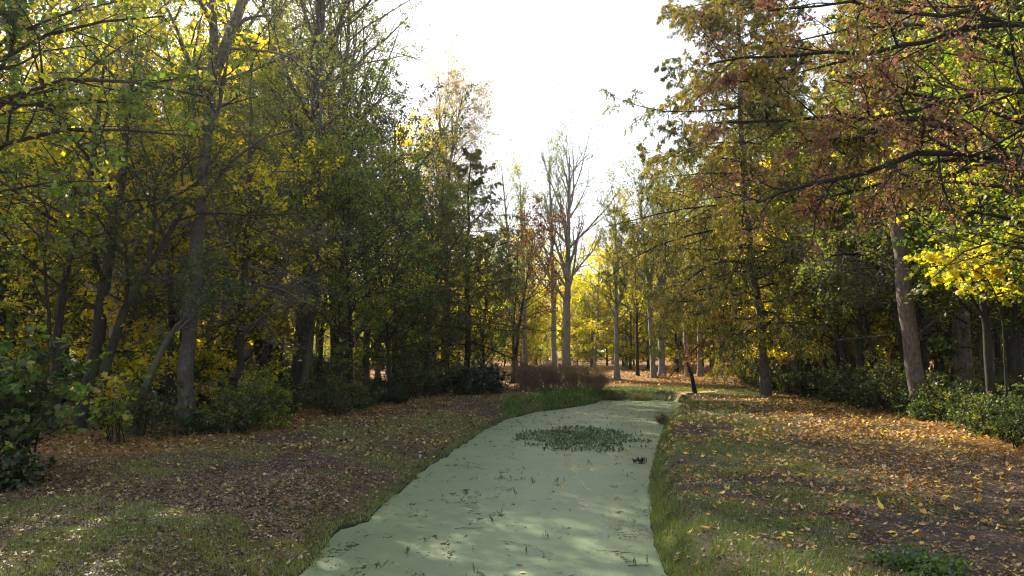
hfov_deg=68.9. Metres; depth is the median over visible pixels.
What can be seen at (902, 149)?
larch tree
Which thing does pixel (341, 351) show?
broadleaf tree
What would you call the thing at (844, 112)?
larch tree
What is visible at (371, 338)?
beech tree
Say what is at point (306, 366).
grey tree
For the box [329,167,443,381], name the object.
beech tree
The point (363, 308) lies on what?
understory tree
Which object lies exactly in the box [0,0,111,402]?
broadleaf tree
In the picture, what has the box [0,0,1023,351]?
sky
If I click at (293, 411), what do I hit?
bramble shrub
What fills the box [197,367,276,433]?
bramble shrub
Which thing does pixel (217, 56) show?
tall tree
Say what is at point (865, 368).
bramble shrub
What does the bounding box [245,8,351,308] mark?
broadleaf tree
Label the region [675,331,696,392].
stump stem
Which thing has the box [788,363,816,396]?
bramble shrub
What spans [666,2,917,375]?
larch tree
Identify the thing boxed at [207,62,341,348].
beech tree
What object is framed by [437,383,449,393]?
bramble shrub
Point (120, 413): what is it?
maple shrub
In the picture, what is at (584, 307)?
beech tree
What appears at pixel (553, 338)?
lime tree
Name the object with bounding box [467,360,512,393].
evergreen bush
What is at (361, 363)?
bramble shrub
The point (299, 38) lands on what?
broadleaf tree
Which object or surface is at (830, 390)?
bramble shrub
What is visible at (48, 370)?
beech tree
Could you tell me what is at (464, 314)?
beech tree
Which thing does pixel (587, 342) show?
beech tree
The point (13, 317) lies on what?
understory tree
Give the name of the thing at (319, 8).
broadleaf tree
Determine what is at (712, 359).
beech tree
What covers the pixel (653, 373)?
lime tree
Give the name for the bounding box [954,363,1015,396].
bramble shrub
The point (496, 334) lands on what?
beech tree
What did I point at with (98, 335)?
understory tree
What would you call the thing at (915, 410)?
bramble shrub
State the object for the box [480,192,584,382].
maple tree
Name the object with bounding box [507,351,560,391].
twiggy thicket
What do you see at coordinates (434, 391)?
bramble shrub
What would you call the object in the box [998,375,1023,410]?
bramble shrub
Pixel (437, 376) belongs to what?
bramble shrub
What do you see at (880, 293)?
understory tree
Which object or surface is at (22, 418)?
maple shrub
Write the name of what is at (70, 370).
bramble shrub
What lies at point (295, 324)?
larch tree
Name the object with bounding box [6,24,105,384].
broadleaf tree
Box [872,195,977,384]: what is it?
understory tree
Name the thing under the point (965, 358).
pine like tree
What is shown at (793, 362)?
beech tree
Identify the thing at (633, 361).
beech tree
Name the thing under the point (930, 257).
maple sapling
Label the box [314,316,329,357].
beech tree
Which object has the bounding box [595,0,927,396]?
larch tree
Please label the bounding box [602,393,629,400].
rush clump
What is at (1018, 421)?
bramble shrub
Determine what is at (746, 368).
bramble shrub
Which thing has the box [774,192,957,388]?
arching tree
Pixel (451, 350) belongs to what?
tree
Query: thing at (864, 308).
understory tree
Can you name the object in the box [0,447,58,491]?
ivy clump
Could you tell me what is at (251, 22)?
broadleaf tree
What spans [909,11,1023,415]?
understory tree
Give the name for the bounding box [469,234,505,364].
beech tree
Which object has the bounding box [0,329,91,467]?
maple shrub
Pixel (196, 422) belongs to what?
ivy clump
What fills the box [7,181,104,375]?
beech tree
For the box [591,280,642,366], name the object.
beech tree
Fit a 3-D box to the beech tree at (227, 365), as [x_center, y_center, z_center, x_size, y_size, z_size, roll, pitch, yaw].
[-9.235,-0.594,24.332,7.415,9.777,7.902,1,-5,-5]
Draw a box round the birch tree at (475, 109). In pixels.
[407,55,506,368]
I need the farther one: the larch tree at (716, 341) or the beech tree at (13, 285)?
the larch tree at (716, 341)
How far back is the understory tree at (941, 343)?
22.82 m
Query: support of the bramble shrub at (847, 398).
on the ground at (998, 548)
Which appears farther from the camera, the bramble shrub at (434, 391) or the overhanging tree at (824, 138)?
the bramble shrub at (434, 391)
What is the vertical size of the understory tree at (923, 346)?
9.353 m
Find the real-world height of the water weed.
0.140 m
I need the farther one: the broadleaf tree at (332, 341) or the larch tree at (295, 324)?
the larch tree at (295, 324)
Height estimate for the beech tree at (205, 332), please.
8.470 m
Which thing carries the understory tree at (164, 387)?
on the ground at (998, 548)
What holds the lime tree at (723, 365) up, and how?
on the ground at (998, 548)
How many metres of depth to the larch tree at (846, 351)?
43.55 m
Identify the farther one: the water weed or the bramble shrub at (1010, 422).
the water weed
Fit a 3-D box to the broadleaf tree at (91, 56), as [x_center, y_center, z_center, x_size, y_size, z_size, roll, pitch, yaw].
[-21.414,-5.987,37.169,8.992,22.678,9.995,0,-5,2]
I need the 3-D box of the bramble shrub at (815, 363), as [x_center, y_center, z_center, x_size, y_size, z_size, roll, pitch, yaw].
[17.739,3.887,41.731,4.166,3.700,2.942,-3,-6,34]
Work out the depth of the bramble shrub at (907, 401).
22.89 m
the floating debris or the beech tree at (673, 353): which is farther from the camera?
the beech tree at (673, 353)
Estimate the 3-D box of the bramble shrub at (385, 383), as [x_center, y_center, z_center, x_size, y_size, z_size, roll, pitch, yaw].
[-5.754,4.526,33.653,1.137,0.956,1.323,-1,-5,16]
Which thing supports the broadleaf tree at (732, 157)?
on the ground at (998, 548)
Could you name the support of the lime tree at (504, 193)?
on the ground at (998, 548)
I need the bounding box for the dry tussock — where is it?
[652,411,671,423]
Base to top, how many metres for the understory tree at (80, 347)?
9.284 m
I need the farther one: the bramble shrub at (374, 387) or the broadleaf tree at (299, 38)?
the broadleaf tree at (299, 38)
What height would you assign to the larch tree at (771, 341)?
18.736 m
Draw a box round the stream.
[298,399,680,575]
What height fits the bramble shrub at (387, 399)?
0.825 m
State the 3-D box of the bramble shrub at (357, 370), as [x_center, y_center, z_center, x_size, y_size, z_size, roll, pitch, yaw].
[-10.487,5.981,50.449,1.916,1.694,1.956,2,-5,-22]
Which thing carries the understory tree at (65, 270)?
on the ground at (998, 548)
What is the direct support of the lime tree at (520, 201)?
on the ground at (998, 548)
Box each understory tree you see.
[0,0,239,433]
[0,0,246,428]
[0,66,163,404]
[0,93,148,394]
[0,162,67,321]
[4,156,183,372]
[8,168,60,381]
[9,39,327,430]
[26,55,287,401]
[47,181,178,356]
[64,28,323,406]
[92,88,316,404]
[125,53,355,380]
[167,7,380,391]
[197,9,397,390]
[235,115,445,407]
[255,159,423,384]
[280,158,446,399]
[712,81,879,373]
[714,74,870,375]
[734,236,856,369]
[740,50,930,373]
[757,182,919,376]
[762,135,940,375]
[767,115,929,370]
[789,128,912,368]
[820,32,1023,389]
[824,0,1023,303]
[835,179,948,328]
[850,204,1002,386]
[866,94,1003,375]
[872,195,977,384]
[880,163,1023,356]
[882,82,1023,378]
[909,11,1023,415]
[909,27,1023,254]
[916,178,1023,356]
[924,95,1023,283]
[929,10,1023,295]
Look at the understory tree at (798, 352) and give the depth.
41.28 m
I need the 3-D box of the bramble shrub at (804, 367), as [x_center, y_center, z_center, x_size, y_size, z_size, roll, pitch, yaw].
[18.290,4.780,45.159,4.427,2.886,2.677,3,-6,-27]
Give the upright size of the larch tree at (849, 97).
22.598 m
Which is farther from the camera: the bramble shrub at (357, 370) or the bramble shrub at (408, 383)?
the bramble shrub at (357, 370)
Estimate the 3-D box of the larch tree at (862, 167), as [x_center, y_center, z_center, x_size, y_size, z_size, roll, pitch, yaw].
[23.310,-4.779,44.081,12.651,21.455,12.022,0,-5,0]
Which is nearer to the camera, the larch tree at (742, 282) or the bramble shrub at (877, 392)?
the bramble shrub at (877, 392)
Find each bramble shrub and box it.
[26,384,71,401]
[59,355,85,382]
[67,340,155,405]
[106,365,185,439]
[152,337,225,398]
[162,372,234,409]
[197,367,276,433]
[209,352,313,406]
[277,395,305,413]
[283,357,372,407]
[284,356,331,389]
[285,353,336,387]
[298,364,387,414]
[310,375,346,404]
[311,358,337,385]
[328,385,351,415]
[353,350,375,373]
[353,364,361,378]
[353,396,369,409]
[358,380,388,405]
[363,390,377,405]
[372,369,385,385]
[376,378,392,389]
[377,390,393,402]
[379,357,429,394]
[382,341,451,397]
[389,386,410,402]
[392,389,409,403]
[419,364,448,392]
[427,386,438,395]
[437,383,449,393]
[731,344,758,367]
[732,366,758,383]
[733,353,786,389]
[736,359,754,381]
[745,356,758,369]
[758,364,797,392]
[774,376,796,394]
[775,372,800,392]
[787,365,817,377]
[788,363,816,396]
[788,368,814,393]
[791,374,818,398]
[792,358,862,401]
[797,333,855,373]
[798,343,821,371]
[801,358,841,374]
[809,366,857,403]
[825,361,907,410]
[828,358,871,382]
[835,349,957,413]
[835,363,860,396]
[836,382,876,408]
[841,356,894,395]
[841,365,868,396]
[851,351,883,371]
[865,372,896,384]
[880,375,908,407]
[880,376,944,414]
[882,353,953,384]
[889,399,909,413]
[891,397,932,420]
[908,388,944,418]
[910,356,985,422]
[921,381,984,423]
[928,343,1023,390]
[937,379,999,433]
[950,361,1016,416]
[952,384,1023,437]
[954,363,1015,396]
[979,382,1023,448]
[987,415,1023,442]
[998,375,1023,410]
[1004,402,1023,443]
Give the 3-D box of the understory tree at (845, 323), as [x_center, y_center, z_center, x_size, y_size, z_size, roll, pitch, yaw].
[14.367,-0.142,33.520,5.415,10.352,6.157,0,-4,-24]
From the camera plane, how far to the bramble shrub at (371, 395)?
28.48 m
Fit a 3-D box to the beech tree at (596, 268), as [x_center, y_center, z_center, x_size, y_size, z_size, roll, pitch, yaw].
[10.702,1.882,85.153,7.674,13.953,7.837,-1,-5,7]
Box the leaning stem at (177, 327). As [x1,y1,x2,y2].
[131,237,252,436]
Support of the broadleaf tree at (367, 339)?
on the ground at (998, 548)
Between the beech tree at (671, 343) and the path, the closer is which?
the path
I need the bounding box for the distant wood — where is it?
[70,273,1002,359]
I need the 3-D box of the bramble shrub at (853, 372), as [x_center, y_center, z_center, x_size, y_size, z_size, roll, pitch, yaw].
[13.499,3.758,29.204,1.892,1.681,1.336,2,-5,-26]
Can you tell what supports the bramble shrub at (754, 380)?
on the ground at (998, 548)
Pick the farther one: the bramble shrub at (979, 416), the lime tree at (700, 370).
the lime tree at (700, 370)
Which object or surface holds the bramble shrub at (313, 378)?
on the ground at (998, 548)
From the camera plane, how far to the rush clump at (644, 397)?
38.63 m
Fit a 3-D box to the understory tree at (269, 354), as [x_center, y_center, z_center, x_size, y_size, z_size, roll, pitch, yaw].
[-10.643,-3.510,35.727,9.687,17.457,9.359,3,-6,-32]
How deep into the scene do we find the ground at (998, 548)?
11.67 m
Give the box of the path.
[668,388,758,401]
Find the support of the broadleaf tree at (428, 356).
on the ground at (998, 548)
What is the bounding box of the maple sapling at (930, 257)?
[921,235,1007,415]
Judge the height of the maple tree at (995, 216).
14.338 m
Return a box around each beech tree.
[0,0,285,418]
[0,70,160,381]
[0,85,307,417]
[1,103,245,401]
[7,163,40,343]
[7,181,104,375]
[7,214,92,391]
[88,110,344,403]
[161,4,375,364]
[167,274,222,362]
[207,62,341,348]
[216,146,303,375]
[313,327,330,360]
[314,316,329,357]
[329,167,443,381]
[351,109,491,369]
[352,275,390,367]
[420,266,489,367]
[457,258,500,345]
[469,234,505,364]
[471,279,519,362]
[482,277,548,366]
[493,326,521,365]
[498,249,550,366]
[498,286,562,362]
[499,226,561,363]
[516,296,558,361]
[528,249,593,349]
[530,334,550,361]
[539,317,560,360]
[556,271,594,362]
[556,290,612,366]
[556,300,604,363]
[560,295,611,367]
[563,236,635,367]
[574,245,630,363]
[575,264,656,368]
[578,288,640,365]
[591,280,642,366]
[594,268,676,368]
[595,253,651,367]
[599,309,657,364]
[612,280,688,360]
[620,236,689,365]
[624,186,705,369]
[627,256,714,371]
[665,213,736,370]
[665,332,677,363]
[683,200,736,369]
[689,319,717,365]
[690,169,753,367]
[693,325,730,366]
[712,157,856,373]
[722,154,801,347]
[748,243,874,365]
[812,195,965,374]
[910,263,1006,390]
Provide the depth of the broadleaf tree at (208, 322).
40.88 m
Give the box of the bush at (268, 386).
[181,366,302,430]
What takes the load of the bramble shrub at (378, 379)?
on the ground at (998, 548)
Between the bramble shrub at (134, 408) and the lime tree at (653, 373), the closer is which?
the bramble shrub at (134, 408)
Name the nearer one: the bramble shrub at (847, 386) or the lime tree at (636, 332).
the bramble shrub at (847, 386)
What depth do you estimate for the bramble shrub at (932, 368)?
37.05 m
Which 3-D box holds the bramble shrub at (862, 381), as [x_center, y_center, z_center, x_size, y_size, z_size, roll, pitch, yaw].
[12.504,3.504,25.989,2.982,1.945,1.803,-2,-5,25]
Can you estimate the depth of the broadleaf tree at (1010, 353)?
24.91 m
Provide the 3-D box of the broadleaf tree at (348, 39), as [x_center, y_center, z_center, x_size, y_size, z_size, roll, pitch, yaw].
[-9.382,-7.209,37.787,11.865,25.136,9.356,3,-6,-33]
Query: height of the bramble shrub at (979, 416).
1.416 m
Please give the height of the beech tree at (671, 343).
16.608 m
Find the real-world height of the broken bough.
4.188 m
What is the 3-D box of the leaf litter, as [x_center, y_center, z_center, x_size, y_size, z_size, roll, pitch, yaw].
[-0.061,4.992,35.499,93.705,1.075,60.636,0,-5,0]
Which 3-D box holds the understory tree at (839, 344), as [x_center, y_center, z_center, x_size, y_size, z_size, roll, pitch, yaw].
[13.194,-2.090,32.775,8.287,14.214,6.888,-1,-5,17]
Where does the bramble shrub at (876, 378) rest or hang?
on the ground at (998, 548)
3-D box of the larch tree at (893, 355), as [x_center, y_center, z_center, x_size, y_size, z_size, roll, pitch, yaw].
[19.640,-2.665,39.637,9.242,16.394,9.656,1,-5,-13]
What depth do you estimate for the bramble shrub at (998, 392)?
21.14 m
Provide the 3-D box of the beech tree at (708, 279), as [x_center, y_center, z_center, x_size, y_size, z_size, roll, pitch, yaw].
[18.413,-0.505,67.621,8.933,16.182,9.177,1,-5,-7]
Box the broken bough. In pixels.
[657,304,747,386]
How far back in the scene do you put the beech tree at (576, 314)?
82.88 m
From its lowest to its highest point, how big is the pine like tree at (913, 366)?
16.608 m
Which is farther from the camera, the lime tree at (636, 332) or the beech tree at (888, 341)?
the lime tree at (636, 332)
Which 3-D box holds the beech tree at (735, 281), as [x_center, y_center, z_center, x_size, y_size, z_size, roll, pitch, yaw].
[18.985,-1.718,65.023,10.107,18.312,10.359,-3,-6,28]
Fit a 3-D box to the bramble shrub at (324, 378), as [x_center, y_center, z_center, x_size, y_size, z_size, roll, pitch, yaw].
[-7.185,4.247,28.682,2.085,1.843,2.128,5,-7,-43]
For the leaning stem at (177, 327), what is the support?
on the ground at (998, 548)
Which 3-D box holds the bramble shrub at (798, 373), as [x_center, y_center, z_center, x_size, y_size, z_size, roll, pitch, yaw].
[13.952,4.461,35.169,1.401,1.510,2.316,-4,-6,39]
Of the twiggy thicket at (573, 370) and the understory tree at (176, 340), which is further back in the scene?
the twiggy thicket at (573, 370)
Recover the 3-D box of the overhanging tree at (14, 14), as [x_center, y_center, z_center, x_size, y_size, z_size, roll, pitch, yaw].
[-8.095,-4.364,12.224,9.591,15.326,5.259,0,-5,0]
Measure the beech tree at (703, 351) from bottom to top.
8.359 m
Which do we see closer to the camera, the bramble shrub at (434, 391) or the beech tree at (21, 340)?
the beech tree at (21, 340)
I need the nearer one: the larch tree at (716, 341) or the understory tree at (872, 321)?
the understory tree at (872, 321)
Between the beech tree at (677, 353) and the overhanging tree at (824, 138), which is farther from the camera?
the beech tree at (677, 353)
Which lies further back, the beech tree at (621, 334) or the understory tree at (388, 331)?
the beech tree at (621, 334)
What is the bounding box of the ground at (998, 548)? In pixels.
[0,351,1023,575]
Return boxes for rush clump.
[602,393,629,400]
[623,390,655,400]
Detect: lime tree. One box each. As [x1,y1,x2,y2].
[483,138,548,370]
[489,152,561,373]
[506,129,581,371]
[514,83,631,374]
[568,136,705,377]
[592,165,644,379]
[602,150,693,377]
[606,189,658,375]
[638,168,712,376]
[659,169,746,376]
[675,182,747,373]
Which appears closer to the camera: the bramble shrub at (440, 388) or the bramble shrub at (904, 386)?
the bramble shrub at (904, 386)
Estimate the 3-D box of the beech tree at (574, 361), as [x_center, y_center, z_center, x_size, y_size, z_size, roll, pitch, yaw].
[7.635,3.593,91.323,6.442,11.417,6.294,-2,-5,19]
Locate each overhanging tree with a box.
[0,0,268,260]
[669,0,1023,266]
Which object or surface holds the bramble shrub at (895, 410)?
on the ground at (998, 548)
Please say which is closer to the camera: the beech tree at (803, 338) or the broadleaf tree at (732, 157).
the beech tree at (803, 338)
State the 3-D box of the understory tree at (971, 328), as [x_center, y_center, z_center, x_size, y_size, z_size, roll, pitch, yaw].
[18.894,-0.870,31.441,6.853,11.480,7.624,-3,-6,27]
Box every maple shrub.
[0,323,111,471]
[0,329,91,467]
[75,367,150,443]
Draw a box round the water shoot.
[632,457,646,462]
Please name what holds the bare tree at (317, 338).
on the ground at (998, 548)
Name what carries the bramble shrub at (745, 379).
on the ground at (998, 548)
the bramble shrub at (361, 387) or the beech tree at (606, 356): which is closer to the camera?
the bramble shrub at (361, 387)
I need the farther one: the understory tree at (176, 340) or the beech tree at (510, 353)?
the beech tree at (510, 353)
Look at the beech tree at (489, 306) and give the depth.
77.88 m
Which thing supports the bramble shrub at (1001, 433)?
on the ground at (998, 548)
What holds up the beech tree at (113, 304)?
on the ground at (998, 548)
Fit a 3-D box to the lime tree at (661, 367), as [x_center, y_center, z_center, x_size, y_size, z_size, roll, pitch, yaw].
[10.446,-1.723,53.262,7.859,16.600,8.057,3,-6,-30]
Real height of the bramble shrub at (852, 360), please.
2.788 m
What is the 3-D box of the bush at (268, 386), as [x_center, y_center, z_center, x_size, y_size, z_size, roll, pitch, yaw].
[-7.367,3.103,20.316,3.200,1.986,2.598,0,-5,0]
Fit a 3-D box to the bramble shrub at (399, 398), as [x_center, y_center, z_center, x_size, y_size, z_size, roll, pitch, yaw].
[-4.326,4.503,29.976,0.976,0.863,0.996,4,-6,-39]
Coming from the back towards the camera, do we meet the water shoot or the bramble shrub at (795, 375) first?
the bramble shrub at (795, 375)
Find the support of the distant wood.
on the ground at (998, 548)
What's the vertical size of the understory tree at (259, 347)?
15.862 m
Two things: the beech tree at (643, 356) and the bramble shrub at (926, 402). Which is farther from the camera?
the beech tree at (643, 356)
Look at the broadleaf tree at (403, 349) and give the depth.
36.37 m
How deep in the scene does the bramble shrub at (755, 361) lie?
50.64 m
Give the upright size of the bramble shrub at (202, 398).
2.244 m
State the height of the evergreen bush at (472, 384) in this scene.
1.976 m
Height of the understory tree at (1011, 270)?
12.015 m
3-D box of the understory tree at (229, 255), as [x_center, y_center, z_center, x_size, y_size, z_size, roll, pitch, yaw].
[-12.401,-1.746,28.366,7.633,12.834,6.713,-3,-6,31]
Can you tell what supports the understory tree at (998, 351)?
on the ground at (998, 548)
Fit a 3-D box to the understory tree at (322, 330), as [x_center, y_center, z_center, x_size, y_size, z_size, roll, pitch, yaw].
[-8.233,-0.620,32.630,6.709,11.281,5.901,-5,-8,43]
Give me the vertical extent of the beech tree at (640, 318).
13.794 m
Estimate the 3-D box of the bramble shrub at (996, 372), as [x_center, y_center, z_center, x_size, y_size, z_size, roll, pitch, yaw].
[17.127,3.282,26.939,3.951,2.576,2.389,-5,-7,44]
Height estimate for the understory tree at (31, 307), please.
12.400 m
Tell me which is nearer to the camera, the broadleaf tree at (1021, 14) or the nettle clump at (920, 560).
the nettle clump at (920, 560)
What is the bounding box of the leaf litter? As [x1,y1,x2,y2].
[0,370,1023,575]
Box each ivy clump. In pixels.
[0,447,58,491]
[174,409,232,434]
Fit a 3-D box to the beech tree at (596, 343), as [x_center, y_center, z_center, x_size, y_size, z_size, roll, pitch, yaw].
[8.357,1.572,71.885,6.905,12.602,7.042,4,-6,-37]
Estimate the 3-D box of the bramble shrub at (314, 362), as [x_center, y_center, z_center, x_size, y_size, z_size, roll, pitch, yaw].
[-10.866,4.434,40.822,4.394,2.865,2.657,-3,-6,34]
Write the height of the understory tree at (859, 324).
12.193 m
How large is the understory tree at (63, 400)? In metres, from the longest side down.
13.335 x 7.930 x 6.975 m
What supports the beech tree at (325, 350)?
on the ground at (998, 548)
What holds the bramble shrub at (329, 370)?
on the ground at (998, 548)
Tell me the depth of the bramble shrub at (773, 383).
37.26 m
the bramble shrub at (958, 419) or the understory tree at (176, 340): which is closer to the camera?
the bramble shrub at (958, 419)
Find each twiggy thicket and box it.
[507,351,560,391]
[522,355,574,390]
[545,354,598,389]
[571,359,617,391]
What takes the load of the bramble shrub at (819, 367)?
on the ground at (998, 548)
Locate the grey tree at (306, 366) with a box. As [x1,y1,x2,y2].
[189,12,431,408]
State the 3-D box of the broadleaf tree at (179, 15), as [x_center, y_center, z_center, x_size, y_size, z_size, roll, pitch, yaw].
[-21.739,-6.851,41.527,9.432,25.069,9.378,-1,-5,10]
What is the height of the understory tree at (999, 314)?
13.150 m
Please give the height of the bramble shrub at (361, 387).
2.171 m
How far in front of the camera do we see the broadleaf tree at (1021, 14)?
28.03 m
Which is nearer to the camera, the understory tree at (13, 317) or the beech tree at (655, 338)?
the understory tree at (13, 317)
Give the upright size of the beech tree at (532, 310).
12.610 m
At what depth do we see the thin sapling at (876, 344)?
33.02 m
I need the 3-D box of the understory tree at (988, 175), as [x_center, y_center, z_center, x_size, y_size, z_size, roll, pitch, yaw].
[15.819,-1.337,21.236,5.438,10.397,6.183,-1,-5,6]
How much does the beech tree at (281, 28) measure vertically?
17.825 m
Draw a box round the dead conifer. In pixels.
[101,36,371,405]
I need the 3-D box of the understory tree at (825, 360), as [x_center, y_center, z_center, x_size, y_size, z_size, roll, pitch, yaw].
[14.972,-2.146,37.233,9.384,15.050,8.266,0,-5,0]
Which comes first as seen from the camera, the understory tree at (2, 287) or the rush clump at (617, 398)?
the understory tree at (2, 287)
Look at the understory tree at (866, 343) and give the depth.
37.52 m
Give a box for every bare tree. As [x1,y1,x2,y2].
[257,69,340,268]
[315,291,320,355]
[407,31,506,370]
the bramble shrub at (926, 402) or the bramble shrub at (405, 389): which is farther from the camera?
the bramble shrub at (405, 389)
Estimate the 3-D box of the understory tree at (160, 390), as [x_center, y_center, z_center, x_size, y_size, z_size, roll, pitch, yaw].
[-12.624,-2.263,26.905,9.949,13.539,6.491,-1,-5,10]
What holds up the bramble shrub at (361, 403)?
on the ground at (998, 548)
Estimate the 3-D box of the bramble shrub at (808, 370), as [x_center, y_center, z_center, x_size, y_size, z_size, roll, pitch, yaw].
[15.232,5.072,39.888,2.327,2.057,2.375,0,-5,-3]
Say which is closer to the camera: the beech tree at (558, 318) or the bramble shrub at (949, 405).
the bramble shrub at (949, 405)
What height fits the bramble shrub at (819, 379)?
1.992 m
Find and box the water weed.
[511,425,652,452]
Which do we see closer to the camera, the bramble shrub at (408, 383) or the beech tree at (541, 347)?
the bramble shrub at (408, 383)
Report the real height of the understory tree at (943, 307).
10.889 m
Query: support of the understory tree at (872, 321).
on the ground at (998, 548)
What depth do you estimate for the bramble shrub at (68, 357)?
25.51 m
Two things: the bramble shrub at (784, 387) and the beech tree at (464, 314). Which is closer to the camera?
the bramble shrub at (784, 387)
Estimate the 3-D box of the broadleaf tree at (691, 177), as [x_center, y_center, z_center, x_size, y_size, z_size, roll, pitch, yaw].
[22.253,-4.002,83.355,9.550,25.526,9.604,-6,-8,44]
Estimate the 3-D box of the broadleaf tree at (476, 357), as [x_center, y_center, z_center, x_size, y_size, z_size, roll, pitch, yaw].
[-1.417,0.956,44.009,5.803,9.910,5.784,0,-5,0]
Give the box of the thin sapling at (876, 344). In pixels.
[828,255,892,361]
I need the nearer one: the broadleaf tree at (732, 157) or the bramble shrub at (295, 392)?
the bramble shrub at (295, 392)
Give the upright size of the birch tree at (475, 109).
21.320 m
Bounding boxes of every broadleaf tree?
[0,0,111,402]
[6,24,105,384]
[22,0,177,383]
[57,0,207,219]
[159,0,344,368]
[160,20,262,384]
[171,0,309,391]
[226,0,438,395]
[226,0,447,382]
[236,42,465,385]
[239,105,436,391]
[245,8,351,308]
[250,0,408,368]
[309,69,475,384]
[345,171,490,384]
[378,170,490,391]
[444,223,534,376]
[667,147,726,363]
[709,129,769,351]
[827,0,1023,108]
[840,0,1023,386]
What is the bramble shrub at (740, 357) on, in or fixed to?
on the ground at (998, 548)
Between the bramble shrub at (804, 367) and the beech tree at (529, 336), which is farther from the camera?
the beech tree at (529, 336)
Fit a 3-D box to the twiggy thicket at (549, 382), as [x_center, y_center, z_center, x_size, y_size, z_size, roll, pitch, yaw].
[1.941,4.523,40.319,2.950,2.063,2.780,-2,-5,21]
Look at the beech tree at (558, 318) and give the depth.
77.30 m
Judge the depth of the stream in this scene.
11.67 m
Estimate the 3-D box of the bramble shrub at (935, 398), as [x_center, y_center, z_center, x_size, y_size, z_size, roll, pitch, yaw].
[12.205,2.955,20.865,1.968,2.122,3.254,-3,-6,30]
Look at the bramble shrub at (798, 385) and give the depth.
32.20 m
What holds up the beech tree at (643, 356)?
on the ground at (998, 548)
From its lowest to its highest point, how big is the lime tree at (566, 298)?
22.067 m
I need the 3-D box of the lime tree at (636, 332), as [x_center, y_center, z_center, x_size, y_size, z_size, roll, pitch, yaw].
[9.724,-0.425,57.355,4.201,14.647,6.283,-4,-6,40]
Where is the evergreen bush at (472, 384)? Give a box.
[438,360,501,395]
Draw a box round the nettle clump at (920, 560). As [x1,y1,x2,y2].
[861,538,977,575]
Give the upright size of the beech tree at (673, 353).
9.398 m
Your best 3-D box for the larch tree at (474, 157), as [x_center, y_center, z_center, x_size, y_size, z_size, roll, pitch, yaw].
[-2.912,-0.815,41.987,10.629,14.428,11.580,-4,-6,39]
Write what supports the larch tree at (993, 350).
on the ground at (998, 548)
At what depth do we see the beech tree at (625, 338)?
71.72 m
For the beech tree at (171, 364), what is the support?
on the ground at (998, 548)
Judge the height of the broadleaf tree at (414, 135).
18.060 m
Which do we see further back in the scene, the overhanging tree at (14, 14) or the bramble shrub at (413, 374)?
the bramble shrub at (413, 374)
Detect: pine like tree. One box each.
[793,0,1001,416]
[804,0,1022,387]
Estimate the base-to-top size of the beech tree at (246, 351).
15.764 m
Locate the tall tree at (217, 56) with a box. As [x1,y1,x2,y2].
[107,0,341,427]
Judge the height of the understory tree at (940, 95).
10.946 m
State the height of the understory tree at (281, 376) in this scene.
17.251 m
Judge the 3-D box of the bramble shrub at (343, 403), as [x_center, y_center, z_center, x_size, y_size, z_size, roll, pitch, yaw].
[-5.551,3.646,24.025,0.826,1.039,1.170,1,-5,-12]
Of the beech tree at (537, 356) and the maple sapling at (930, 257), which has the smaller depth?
the maple sapling at (930, 257)
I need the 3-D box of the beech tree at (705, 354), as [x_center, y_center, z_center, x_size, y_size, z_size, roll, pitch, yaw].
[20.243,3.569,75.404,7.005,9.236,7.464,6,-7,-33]
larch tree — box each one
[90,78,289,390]
[283,276,329,354]
[353,147,571,386]
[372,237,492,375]
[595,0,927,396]
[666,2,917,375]
[681,102,810,361]
[695,58,929,369]
[710,146,847,364]
[766,0,946,368]
[786,79,930,366]
[789,96,947,376]
[820,62,928,371]
[833,0,1006,376]
[840,29,999,340]
[844,38,948,372]
[923,82,1000,382]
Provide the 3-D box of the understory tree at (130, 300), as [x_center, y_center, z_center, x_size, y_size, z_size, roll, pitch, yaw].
[-8.680,-1.216,19.732,6.068,10.257,6.648,-3,-6,31]
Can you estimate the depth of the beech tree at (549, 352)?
111.93 m
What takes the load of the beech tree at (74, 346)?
on the ground at (998, 548)
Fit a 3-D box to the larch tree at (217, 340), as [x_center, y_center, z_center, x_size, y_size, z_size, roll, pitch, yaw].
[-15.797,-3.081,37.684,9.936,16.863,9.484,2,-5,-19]
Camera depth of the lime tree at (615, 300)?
51.99 m
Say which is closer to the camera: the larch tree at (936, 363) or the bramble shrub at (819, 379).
the bramble shrub at (819, 379)
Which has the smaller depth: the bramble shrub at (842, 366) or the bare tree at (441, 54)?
the bramble shrub at (842, 366)
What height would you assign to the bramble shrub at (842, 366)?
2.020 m
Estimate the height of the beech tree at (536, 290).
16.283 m
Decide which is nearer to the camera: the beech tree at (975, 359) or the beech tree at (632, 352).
the beech tree at (975, 359)
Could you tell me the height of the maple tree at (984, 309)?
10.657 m
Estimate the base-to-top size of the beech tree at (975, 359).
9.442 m
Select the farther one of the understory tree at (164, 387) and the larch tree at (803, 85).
the larch tree at (803, 85)
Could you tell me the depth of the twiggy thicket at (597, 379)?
39.90 m
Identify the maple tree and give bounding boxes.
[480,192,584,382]
[721,0,1023,303]
[832,37,1023,410]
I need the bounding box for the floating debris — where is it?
[325,402,673,575]
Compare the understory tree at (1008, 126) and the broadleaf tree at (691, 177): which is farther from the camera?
the broadleaf tree at (691, 177)
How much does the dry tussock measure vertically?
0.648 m
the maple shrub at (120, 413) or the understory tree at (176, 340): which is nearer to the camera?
the maple shrub at (120, 413)
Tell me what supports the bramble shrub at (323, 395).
on the ground at (998, 548)
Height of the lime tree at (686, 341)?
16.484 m

